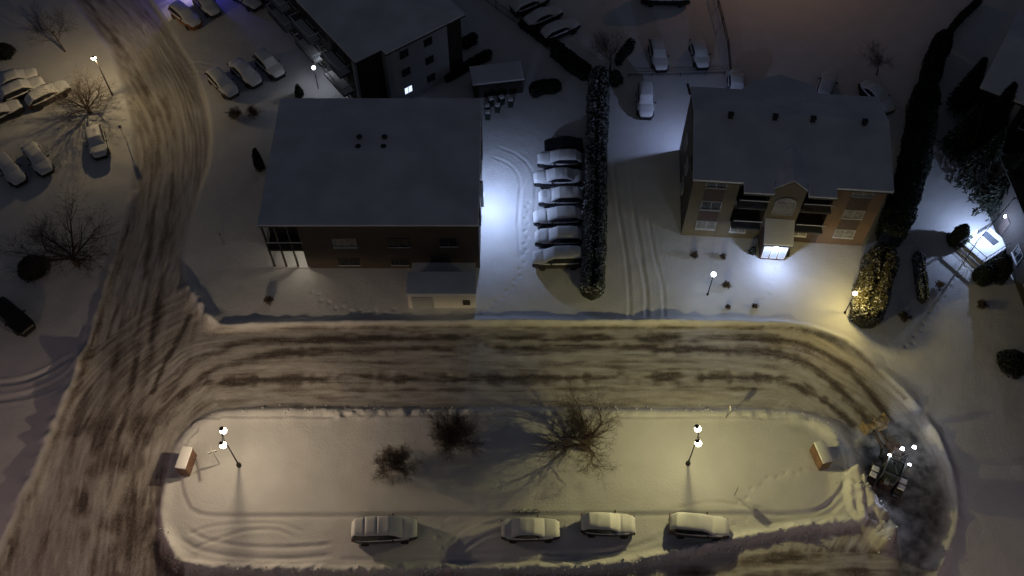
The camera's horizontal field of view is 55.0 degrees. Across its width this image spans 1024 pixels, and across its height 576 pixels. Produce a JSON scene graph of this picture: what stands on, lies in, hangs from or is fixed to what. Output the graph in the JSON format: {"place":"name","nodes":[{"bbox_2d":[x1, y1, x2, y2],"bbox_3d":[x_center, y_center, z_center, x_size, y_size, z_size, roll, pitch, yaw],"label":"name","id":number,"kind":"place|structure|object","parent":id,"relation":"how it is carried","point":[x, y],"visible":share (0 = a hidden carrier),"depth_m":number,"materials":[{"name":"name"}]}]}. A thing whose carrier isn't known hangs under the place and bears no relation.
{"place":"outdoors","nodes":[
{"label":"outdoors","id":0,"kind":"place"},
{"bbox_2d":[0,0,956,575],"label":"road","id":1,"kind":"structure","parent":0,"point":[162,364],"depth_m":85.96,"materials":[{"name":"snow"}]},
{"bbox_2d":[158,408,860,574],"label":"traffic island","id":2,"kind":"structure","parent":1,"relation":"on","point":[298,490],"depth_m":80.14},
{"bbox_2d":[175,446,196,475],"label":"utility cabinet","id":3,"kind":"object","parent":2,"relation":"on","point":[186,460],"visible":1,"depth_m":80.13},
{"bbox_2d":[219,426,241,467],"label":"street lamp","id":4,"kind":"object","parent":2,"relation":"on","point":[223,431],"visible":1,"depth_m":76.89,"materials":[{"name":"glass"}]},
{"bbox_2d":[351,513,417,545],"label":"parked van","id":5,"kind":"object","parent":2,"relation":"on","point":[381,529],"visible":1,"depth_m":76.73,"materials":[{"name":"paint"}]},
{"bbox_2d":[369,442,421,486],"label":"bare bush","id":6,"kind":"object","parent":2,"relation":"on","point":[392,464],"visible":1,"depth_m":79.66,"materials":[{"name":"brown plant"}]},
{"bbox_2d":[423,403,484,460],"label":"bare bush","id":7,"kind":"object","parent":2,"relation":"on","point":[451,439],"visible":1,"depth_m":80.72,"materials":[{"name":"brown plant"}]},
{"bbox_2d":[501,515,559,543],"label":"parked car","id":8,"kind":"object","parent":2,"relation":"on","point":[529,529],"visible":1,"depth_m":77.00,"materials":[{"name":"paint"}]},
{"bbox_2d":[531,373,623,489],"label":"bare tree","id":9,"kind":"object","parent":2,"relation":"on","point":[585,439],"visible":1,"depth_m":80.05,"materials":[{"name":"brown plant"}]},
{"bbox_2d":[580,510,635,538],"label":"parked car","id":10,"kind":"object","parent":2,"relation":"on","point":[608,524],"visible":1,"depth_m":77.18,"materials":[{"name":"paint"}]},
{"bbox_2d":[685,424,701,465],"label":"street lamp","id":11,"kind":"object","parent":2,"relation":"on","point":[698,442],"visible":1,"depth_m":76.92,"materials":[{"name":"glass"}]},
{"bbox_2d":[668,512,728,540],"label":"parked car","id":12,"kind":"object","parent":2,"relation":"on","point":[682,525],"visible":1,"depth_m":76.98,"materials":[{"name":"paint"}]},
{"bbox_2d":[809,440,832,470],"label":"utility cabinet","id":13,"kind":"object","parent":2,"relation":"on","point":[821,455],"visible":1,"depth_m":80.37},
{"bbox_2d":[832,457,906,569],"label":"snow bank","id":14,"kind":"structure","parent":1,"relation":"on","point":[865,500],"depth_m":78.02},
{"bbox_2d":[157,404,897,575],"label":"snow clumps","id":15,"kind":"object","parent":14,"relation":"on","point":[425,571],"visible":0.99,"depth_m":76.84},
{"bbox_2d":[859,412,915,498],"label":"snow loader","id":16,"kind":"object","parent":1,"relation":"on","point":[891,474],"visible":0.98,"depth_m":79.45,"materials":[{"name":"black metal"}]},
{"bbox_2d":[0,0,1023,575],"bbox_3d":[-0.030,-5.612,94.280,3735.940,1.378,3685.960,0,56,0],"label":"snow ground","id":17,"kind":"structure","parent":0,"point":[934,358],"depth_m":95.04,"materials":[{"name":"snow"}]},
{"bbox_2d":[0,42,16,60],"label":"evergreen bush","id":18,"kind":"object","parent":17,"relation":"on","point":[7,51],"visible":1,"depth_m":107.45,"materials":[{"name":"green plant"}]},
{"bbox_2d":[0,99,24,122],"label":"parked car","id":19,"kind":"object","parent":17,"relation":"on","point":[10,109],"visible":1,"depth_m":102.28,"materials":[{"name":"paint"}]},
{"bbox_2d":[0,151,27,187],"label":"parked car","id":20,"kind":"object","parent":17,"relation":"on","point":[12,172],"visible":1,"depth_m":97.28,"materials":[{"name":"paint"}]},
{"bbox_2d":[0,296,35,336],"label":"parked car","id":21,"kind":"object","parent":17,"relation":"on","point":[16,320],"visible":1,"depth_m":87.77,"materials":[{"name":"paint"}]},
{"bbox_2d":[0,67,38,86],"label":"parked car","id":22,"kind":"object","parent":17,"relation":"on","point":[6,77],"visible":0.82,"depth_m":104.53,"materials":[{"name":"paint"}]},
{"bbox_2d":[0,76,45,101],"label":"parked car","id":23,"kind":"object","parent":17,"relation":"on","point":[19,89],"visible":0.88,"depth_m":103.28,"materials":[{"name":"paint"}]},
{"bbox_2d":[17,255,51,282],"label":"evergreen bush","id":24,"kind":"object","parent":17,"relation":"on","point":[30,277],"visible":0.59,"depth_m":91.10,"materials":[{"name":"green plant"}]},
{"bbox_2d":[20,140,54,177],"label":"parked car","id":25,"kind":"object","parent":17,"relation":"on","point":[37,159],"visible":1,"depth_m":98.06,"materials":[{"name":"paint"}]},
{"bbox_2d":[23,80,71,110],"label":"parked car","id":26,"kind":"object","parent":17,"relation":"on","point":[32,102],"visible":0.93,"depth_m":103.17,"materials":[{"name":"paint"}]},
{"bbox_2d":[18,1,78,51],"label":"bare tree","id":27,"kind":"object","parent":17,"relation":"on","point":[40,25],"visible":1,"depth_m":105.67,"materials":[{"name":"brown plant"}]},
{"bbox_2d":[0,174,123,284],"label":"bare tree","id":28,"kind":"object","parent":17,"relation":"on","point":[77,261],"visible":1,"depth_m":89.57,"materials":[{"name":"brown plant"}]},
{"bbox_2d":[34,63,116,131],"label":"bare tree","id":29,"kind":"object","parent":17,"relation":"on","point":[87,107],"visible":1,"depth_m":101.71,"materials":[{"name":"brown plant"}]},
{"bbox_2d":[85,124,109,160],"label":"parked car","id":30,"kind":"object","parent":17,"relation":"on","point":[96,140],"visible":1,"depth_m":99.37,"materials":[{"name":"paint"}]},
{"bbox_2d":[168,0,202,30],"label":"parked car","id":31,"kind":"object","parent":17,"relation":"on","point":[185,15],"visible":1,"depth_m":109.91,"materials":[{"name":"paint"}]},
{"bbox_2d":[192,0,221,18],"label":"parked car","id":32,"kind":"object","parent":17,"relation":"on","point":[211,9],"visible":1,"depth_m":110.96,"materials":[{"name":"paint"}]},
{"bbox_2d":[204,66,239,99],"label":"parked car","id":33,"kind":"object","parent":17,"relation":"on","point":[222,82],"visible":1,"depth_m":104.04,"materials":[{"name":"paint"}]},
{"bbox_2d":[222,105,243,120],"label":"shrub","id":34,"kind":"object","parent":17,"relation":"on","point":[236,113],"visible":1,"depth_m":102.33,"materials":[{"name":"green plant"}]},
{"bbox_2d":[227,57,262,89],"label":"parked car","id":35,"kind":"object","parent":17,"relation":"on","point":[245,73],"visible":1,"depth_m":104.92,"materials":[{"name":"paint"}]},
{"bbox_2d":[233,0,262,11],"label":"parked car","id":36,"kind":"object","parent":17,"relation":"on","point":[253,5],"visible":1,"depth_m":111.45,"materials":[{"name":"paint"}]},
{"bbox_2d":[245,104,264,118],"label":"shrub","id":37,"kind":"object","parent":17,"relation":"on","point":[251,111],"visible":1,"depth_m":102.56,"materials":[{"name":"green plant"}]},
{"bbox_2d":[252,148,265,171],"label":"evergreen bush","id":38,"kind":"object","parent":17,"relation":"on","point":[258,164],"visible":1,"depth_m":97.91,"materials":[{"name":"green plant"}]},
{"bbox_2d":[252,48,285,80],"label":"parked car","id":39,"kind":"object","parent":17,"relation":"on","point":[267,62],"visible":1,"depth_m":105.50,"materials":[{"name":"paint"}]},
{"bbox_2d":[294,84,303,97],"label":"evergreen bush","id":40,"kind":"object","parent":17,"relation":"on","point":[298,91],"visible":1,"depth_m":103.94,"materials":[{"name":"green plant"}]},
{"bbox_2d":[261,0,465,97],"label":"apartment building","id":41,"kind":"structure","parent":17,"relation":"on","point":[382,48],"depth_m":100.11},
{"bbox_2d":[304,11,314,28],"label":"window","id":42,"kind":"structure","parent":41,"relation":"in","point":[309,20],"depth_m":101.97,"materials":[{"name":"black glass"}]},
{"bbox_2d":[316,24,326,41],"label":"window","id":43,"kind":"structure","parent":41,"relation":"in","point":[321,33],"depth_m":100.93,"materials":[{"name":"black glass"}]},
{"bbox_2d":[335,45,345,62],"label":"window","id":44,"kind":"structure","parent":41,"relation":"in","point":[340,53],"depth_m":99.22,"materials":[{"name":"black glass"}]},
{"bbox_2d":[257,98,483,307],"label":"apartment building","id":45,"kind":"structure","parent":17,"relation":"on","point":[373,182],"depth_m":89.68,"materials":[{"name":"brown brick"}]},
{"bbox_2d":[332,238,357,248],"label":"window","id":46,"kind":"structure","parent":45,"relation":"in","point":[339,243],"depth_m":89.05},
{"bbox_2d":[338,259,360,266],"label":"window","id":47,"kind":"structure","parent":45,"relation":"in","point":[342,262],"depth_m":91.57,"materials":[{"name":"black glass"}]},
{"bbox_2d":[387,238,410,248],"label":"window","id":48,"kind":"structure","parent":45,"relation":"in","point":[393,243],"depth_m":89.05,"materials":[{"name":"black glass"}]},
{"bbox_2d":[391,259,408,266],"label":"window","id":49,"kind":"structure","parent":45,"relation":"in","point":[394,262],"depth_m":91.68,"materials":[{"name":"black glass"}]},
{"bbox_2d":[439,238,457,247],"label":"window","id":50,"kind":"structure","parent":45,"relation":"in","point":[444,242],"depth_m":88.99,"materials":[{"name":"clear glass"}]},
{"bbox_2d":[444,49,492,82],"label":"hedge","id":51,"kind":"object","parent":17,"relation":"on","point":[483,57],"visible":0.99,"depth_m":106.48,"materials":[{"name":"green plant"}]},
{"bbox_2d":[462,32,478,48],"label":"hedge","id":52,"kind":"object","parent":17,"relation":"on","point":[469,40],"visible":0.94,"depth_m":108.38,"materials":[{"name":"green plant"}]},
{"bbox_2d":[469,61,523,97],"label":"shed","id":53,"kind":"structure","parent":17,"relation":"on","point":[497,79],"depth_m":103.80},
{"bbox_2d":[479,84,488,97],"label":"door","id":54,"kind":"structure","parent":53,"relation":"in","point":[484,89],"depth_m":103.92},
{"bbox_2d":[486,0,540,43],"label":"fence","id":55,"kind":"object","parent":17,"relation":"on","point":[504,10],"visible":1,"depth_m":111.00,"materials":[{"name":"metal"}]},
{"bbox_2d":[509,0,549,16],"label":"parked car","id":56,"kind":"object","parent":17,"relation":"on","point":[522,8],"visible":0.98,"depth_m":110.91,"materials":[{"name":"paint"}]},
{"bbox_2d":[518,20,551,47],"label":"hedge","id":57,"kind":"object","parent":17,"relation":"on","point":[538,37],"visible":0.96,"depth_m":109.34,"materials":[{"name":"green plant"}]},
{"bbox_2d":[522,5,562,27],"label":"parked car","id":58,"kind":"object","parent":17,"relation":"on","point":[540,16],"visible":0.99,"depth_m":109.97,"materials":[{"name":"paint"}]},
{"bbox_2d":[528,78,561,97],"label":"evergreen bush","id":59,"kind":"object","parent":17,"relation":"on","point":[539,88],"visible":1,"depth_m":104.27,"materials":[{"name":"green plant"}]},
{"bbox_2d":[532,246,582,270],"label":"parked car","id":60,"kind":"object","parent":17,"relation":"on","point":[559,257],"visible":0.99,"depth_m":91.20,"materials":[{"name":"paint"}]},
{"bbox_2d":[533,206,582,228],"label":"parked car","id":61,"kind":"object","parent":17,"relation":"on","point":[558,216],"visible":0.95,"depth_m":94.03,"materials":[{"name":"paint"}]},
{"bbox_2d":[533,167,582,189],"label":"parked car","id":62,"kind":"object","parent":17,"relation":"on","point":[554,177],"visible":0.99,"depth_m":96.94,"materials":[{"name":"paint"}]},
{"bbox_2d":[535,226,582,248],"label":"parked car","id":63,"kind":"object","parent":17,"relation":"on","point":[545,238],"visible":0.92,"depth_m":92.55,"materials":[{"name":"paint"}]},
{"bbox_2d":[537,149,581,169],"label":"parked car","id":64,"kind":"object","parent":17,"relation":"on","point":[568,158],"visible":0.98,"depth_m":98.21,"materials":[{"name":"paint"}]},
{"bbox_2d":[539,17,580,40],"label":"parked car","id":65,"kind":"object","parent":17,"relation":"on","point":[556,29],"visible":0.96,"depth_m":108.73,"materials":[{"name":"paint"}]},
{"bbox_2d":[538,186,582,207],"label":"parked car","id":66,"kind":"object","parent":17,"relation":"on","point":[563,196],"visible":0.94,"depth_m":95.29,"materials":[{"name":"paint"}]},
{"bbox_2d":[544,135,583,151],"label":"parked car","id":67,"kind":"object","parent":17,"relation":"on","point":[564,142],"visible":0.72,"depth_m":99.46,"materials":[{"name":"paint"}]},
{"bbox_2d":[549,40,591,80],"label":"hedge","id":68,"kind":"object","parent":17,"relation":"on","point":[570,61],"visible":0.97,"depth_m":106.13,"materials":[{"name":"green plant"}]},
{"bbox_2d":[579,65,610,300],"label":"hedge","id":69,"kind":"object","parent":17,"relation":"on","point":[594,242],"visible":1,"depth_m":95.21,"materials":[{"name":"green plant"}]},
{"bbox_2d":[581,28,626,72],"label":"bare tree","id":70,"kind":"object","parent":17,"relation":"on","point":[603,48],"visible":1,"depth_m":103.73,"materials":[{"name":"brown plant"}]},
{"bbox_2d":[609,69,623,87],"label":"evergreen bush","id":71,"kind":"object","parent":17,"relation":"on","point":[616,78],"visible":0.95,"depth_m":104.97,"materials":[{"name":"green plant"}]},
{"bbox_2d":[614,37,635,65],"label":"hedge","id":72,"kind":"object","parent":17,"relation":"on","point":[628,46],"visible":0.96,"depth_m":107.22,"materials":[{"name":"green plant"}]},
{"bbox_2d":[635,81,655,119],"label":"parked car","id":73,"kind":"object","parent":17,"relation":"on","point":[645,102],"visible":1,"depth_m":102.37,"materials":[{"name":"paint"}]},
{"bbox_2d":[648,38,669,72],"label":"parked car","id":74,"kind":"object","parent":17,"relation":"on","point":[657,51],"visible":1,"depth_m":106.36,"materials":[{"name":"paint"}]},
{"bbox_2d":[640,0,689,7],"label":"parked van","id":75,"kind":"object","parent":17,"relation":"on","point":[678,3],"visible":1,"depth_m":112.02,"materials":[{"name":"paint"}]},
{"bbox_2d":[628,71,724,76],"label":"fence","id":76,"kind":"object","parent":17,"relation":"on","point":[695,73],"visible":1,"depth_m":106.09,"materials":[{"name":"metal"}]},
{"bbox_2d":[688,38,710,70],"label":"parked car","id":77,"kind":"object","parent":17,"relation":"on","point":[699,52],"visible":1,"depth_m":106.47,"materials":[{"name":"paint"}]},
{"bbox_2d":[716,0,731,68],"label":"fence","id":78,"kind":"object","parent":17,"relation":"on","point":[728,45],"visible":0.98,"depth_m":109.52,"materials":[{"name":"metal"}]},
{"bbox_2d":[727,69,745,88],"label":"parked car","id":79,"kind":"object","parent":17,"relation":"on","point":[735,78],"visible":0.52,"depth_m":104.08,"materials":[{"name":"paint"}]},
{"bbox_2d":[679,74,893,259],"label":"apartment building","id":80,"kind":"structure","parent":17,"relation":"on","point":[778,165],"depth_m":88.99,"materials":[{"name":"beige brick"}]},
{"bbox_2d":[694,220,716,230],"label":"window","id":81,"kind":"structure","parent":80,"relation":"in","point":[700,225],"depth_m":93.03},
{"bbox_2d":[699,201,721,211],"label":"window","id":82,"kind":"structure","parent":80,"relation":"in","point":[705,205],"depth_m":90.56,"materials":[{"name":"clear glass"}]},
{"bbox_2d":[705,183,727,189],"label":"window","id":83,"kind":"structure","parent":80,"relation":"in","point":[708,185],"depth_m":88.20,"materials":[{"name":"clear glass"}]},
{"bbox_2d":[832,229,855,238],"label":"window","id":84,"kind":"structure","parent":80,"relation":"in","point":[839,233],"depth_m":92.44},
{"bbox_2d":[841,209,865,219],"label":"window","id":85,"kind":"structure","parent":80,"relation":"in","point":[848,214],"depth_m":89.99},
{"bbox_2d":[851,192,873,198],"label":"window","id":86,"kind":"structure","parent":80,"relation":"in","point":[855,194],"depth_m":87.63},
{"bbox_2d":[816,70,837,93],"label":"parked car","id":87,"kind":"object","parent":17,"relation":"on","point":[827,82],"visible":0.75,"depth_m":103.62,"materials":[{"name":"paint"}]},
{"bbox_2d":[847,242,900,328],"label":"hedge","id":88,"kind":"object","parent":17,"relation":"on","point":[874,282],"visible":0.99,"depth_m":88.94,"materials":[{"name":"dark leaf"},{"name":"snow"}]},
{"bbox_2d":[858,79,896,114],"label":"parked car","id":89,"kind":"object","parent":17,"relation":"on","point":[868,87],"visible":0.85,"depth_m":102.99,"materials":[{"name":"paint"}]},
{"bbox_2d":[858,39,898,74],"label":"bare tree","id":90,"kind":"object","parent":17,"relation":"on","point":[874,58],"visible":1,"depth_m":104.14,"materials":[{"name":"brown plant"}]},
{"bbox_2d":[898,310,912,322],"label":"shrub","id":91,"kind":"object","parent":17,"relation":"on","point":[905,314],"visible":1,"depth_m":88.94,"materials":[{"name":"brown plant"}]},
{"bbox_2d":[875,81,941,247],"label":"hedge","id":92,"kind":"object","parent":17,"relation":"on","point":[897,219],"visible":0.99,"depth_m":96.09,"materials":[{"name":"green plant"}]},
{"bbox_2d":[911,250,929,303],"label":"hedge","id":93,"kind":"object","parent":17,"relation":"on","point":[921,279],"visible":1,"depth_m":90.79,"materials":[{"name":"green plant"}]},
{"bbox_2d":[917,29,953,86],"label":"hedge","id":94,"kind":"object","parent":17,"relation":"on","point":[938,52],"visible":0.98,"depth_m":105.21,"materials":[{"name":"green plant"}]},
{"bbox_2d":[946,223,970,249],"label":"evergreen bush","id":95,"kind":"object","parent":17,"relation":"on","point":[957,235],"visible":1,"depth_m":92.71,"materials":[{"name":"green plant"}]},
{"bbox_2d":[937,101,984,164],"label":"spruce tree","id":96,"kind":"object","parent":17,"relation":"on","point":[962,137],"visible":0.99,"depth_m":97.16,"materials":[{"name":"green plant"}]},
{"bbox_2d":[940,57,987,117],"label":"spruce tree","id":97,"kind":"object","parent":17,"relation":"on","point":[964,94],"visible":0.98,"depth_m":100.53,"materials":[{"name":"green plant"}]},
{"bbox_2d":[947,0,982,33],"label":"hedge","id":98,"kind":"object","parent":17,"relation":"on","point":[965,13],"visible":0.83,"depth_m":110.54,"materials":[{"name":"green plant"}]},
{"bbox_2d":[953,129,1006,196],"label":"spruce tree","id":99,"kind":"object","parent":17,"relation":"on","point":[981,167],"visible":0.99,"depth_m":94.58,"materials":[{"name":"green plant"}]},
{"bbox_2d":[977,299,988,308],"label":"shrub","id":100,"kind":"object","parent":17,"relation":"on","point":[982,304],"visible":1,"depth_m":89.71,"materials":[{"name":"brown plant"}]},
{"bbox_2d":[972,264,994,286],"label":"evergreen bush","id":101,"kind":"object","parent":17,"relation":"on","point":[982,275],"visible":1,"depth_m":90.68,"materials":[{"name":"green plant"}]},
{"bbox_2d":[974,81,1018,150],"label":"spruce tree","id":102,"kind":"object","parent":17,"relation":"on","point":[994,120],"visible":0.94,"depth_m":96.39,"materials":[{"name":"green plant"}]},
{"bbox_2d":[971,9,1023,154],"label":"house","id":103,"kind":"structure","parent":17,"relation":"on","point":[1006,69],"depth_m":96.75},
{"bbox_2d":[971,156,1023,222],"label":"spruce tree","id":104,"kind":"object","parent":17,"relation":"on","point":[999,185],"visible":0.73,"depth_m":93.40,"materials":[{"name":"green plant"}]},
{"bbox_2d":[988,254,1012,285],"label":"evergreen bush","id":105,"kind":"object","parent":17,"relation":"on","point":[1002,265],"visible":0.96,"depth_m":90.30,"materials":[{"name":"green plant"}]},
{"bbox_2d":[982,152,1023,304],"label":"house","id":106,"kind":"structure","parent":17,"relation":"on","point":[1008,224],"depth_m":91.40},
{"bbox_2d":[954,222,1009,269],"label":"porch","id":107,"kind":"object","parent":106,"relation":"attached to","point":[984,251],"visible":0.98,"depth_m":92.78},
{"bbox_2d":[982,232,998,245],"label":"door mat","id":108,"kind":"object","parent":107,"relation":"on","point":[990,238],"depth_m":93.40,"materials":[{"name":"rubber"}]},
{"bbox_2d":[998,215,1009,235],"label":"door","id":109,"kind":"structure","parent":106,"relation":"in","point":[1005,223],"depth_m":92.90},
{"bbox_2d":[1011,244,1023,265],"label":"window","id":110,"kind":"structure","parent":106,"relation":"in","point":[1017,254],"depth_m":90.76,"materials":[{"name":"clear glass"}]},
{"bbox_2d":[996,349,1023,378],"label":"evergreen bush","id":111,"kind":"object","parent":17,"relation":"on","point":[1011,362],"visible":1,"depth_m":85.70,"materials":[{"name":"green plant"}]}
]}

